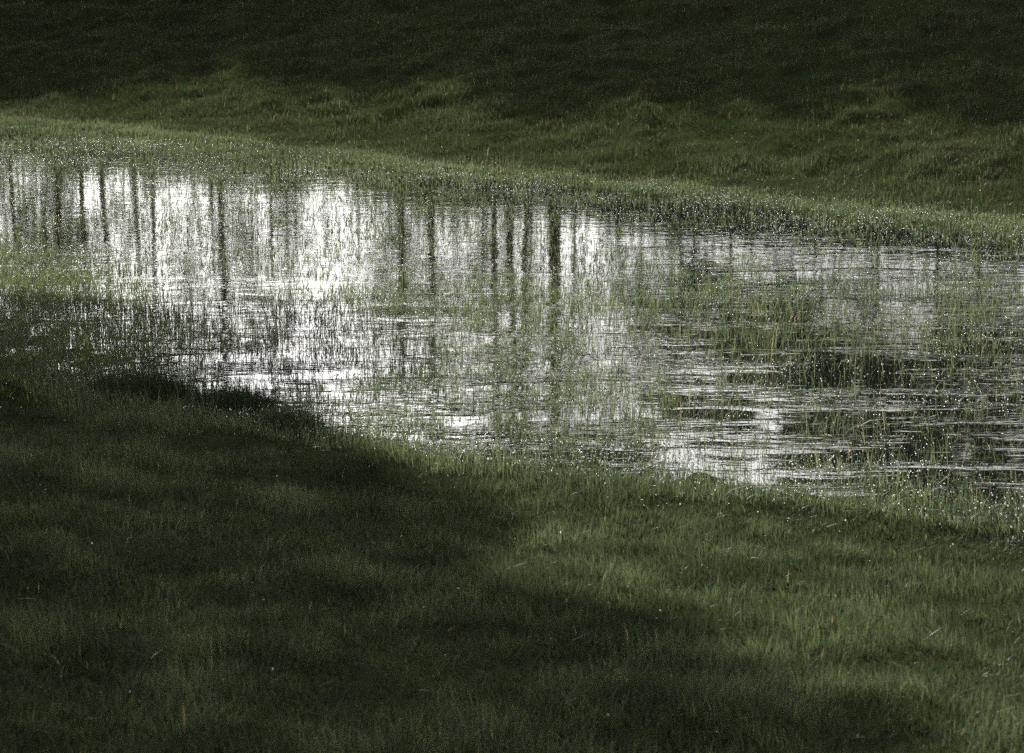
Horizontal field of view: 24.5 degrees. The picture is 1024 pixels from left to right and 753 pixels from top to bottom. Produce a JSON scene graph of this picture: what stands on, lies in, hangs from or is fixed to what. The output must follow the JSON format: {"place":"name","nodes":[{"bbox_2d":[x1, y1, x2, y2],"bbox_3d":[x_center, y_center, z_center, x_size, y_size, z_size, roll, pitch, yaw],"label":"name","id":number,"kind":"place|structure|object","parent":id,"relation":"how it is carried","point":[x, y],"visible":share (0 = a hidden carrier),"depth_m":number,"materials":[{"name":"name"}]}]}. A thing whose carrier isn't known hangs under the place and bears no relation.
{"place":"outdoors","nodes":[
{"label":"outdoors","id":0,"kind":"place"},
{"bbox_2d":[0,122,1023,547],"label":"water","id":1,"kind":"structure","parent":0,"point":[630,238],"depth_m":20.77,"materials":[{"name":"clear liquid"}]},
{"bbox_2d":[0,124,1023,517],"bbox_3d":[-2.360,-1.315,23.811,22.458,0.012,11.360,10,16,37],"label":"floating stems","id":2,"kind":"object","parent":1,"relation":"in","point":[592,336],"visible":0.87,"depth_m":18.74,"materials":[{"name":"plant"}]},
{"bbox_2d":[0,0,1023,752],"bbox_3d":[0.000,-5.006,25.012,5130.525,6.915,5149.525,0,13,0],"label":"ground","id":3,"kind":"structure","parent":0,"point":[790,38],"depth_m":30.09,"materials":[{"name":"green plant"}]},
{"bbox_2d":[0,264,222,428],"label":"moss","id":4,"kind":"object","parent":3,"relation":"on","point":[85,347],"visible":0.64,"depth_m":18.92,"materials":[{"name":"green plant"}]},
{"bbox_2d":[74,359,203,404],"bbox_3d":[-2.750,0.003,17.358,1.069,0.367,0.858,7,15,29],"label":"grass tussock","id":5,"kind":"object","parent":3,"relation":"on","point":[153,386],"depth_m":17.33,"materials":[{"name":"green plant"}]},
{"bbox_2d":[176,375,282,415],"bbox_3d":[-2.023,0.095,17.023,0.831,0.310,0.668,9,16,35],"label":"grass tussock","id":6,"kind":"object","parent":3,"relation":"on","point":[247,396],"depth_m":16.95,"materials":[{"name":"green plant"}]},
{"bbox_2d":[252,397,326,431],"bbox_3d":[-1.565,0.221,16.480,0.538,0.305,0.566,-10,16,-37],"label":"grass tussock","id":7,"kind":"object","parent":3,"relation":"on","point":[283,414],"depth_m":16.43,"materials":[{"name":"green plant"}]},
{"bbox_2d":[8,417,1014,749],"bbox_3d":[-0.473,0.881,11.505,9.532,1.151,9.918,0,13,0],"label":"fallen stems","id":8,"kind":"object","parent":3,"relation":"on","point":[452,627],"visible":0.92,"depth_m":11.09,"materials":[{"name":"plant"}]},
{"bbox_2d":[0,352,1023,752],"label":"meadow grass","id":9,"kind":"structure","parent":3,"relation":"on","point":[718,694],"depth_m":11.14,"materials":[{"name":"green plant"}]},
{"bbox_2d":[0,113,1023,537],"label":"flooded grass","id":10,"kind":"structure","parent":0,"point":[46,331],"depth_m":19.91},
{"bbox_2d":[0,72,1023,731],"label":"dew","id":11,"kind":"object","parent":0,"point":[542,316],"visible":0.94,"depth_m":20.39,"materials":[{"name":"clear liquid"}]}
]}

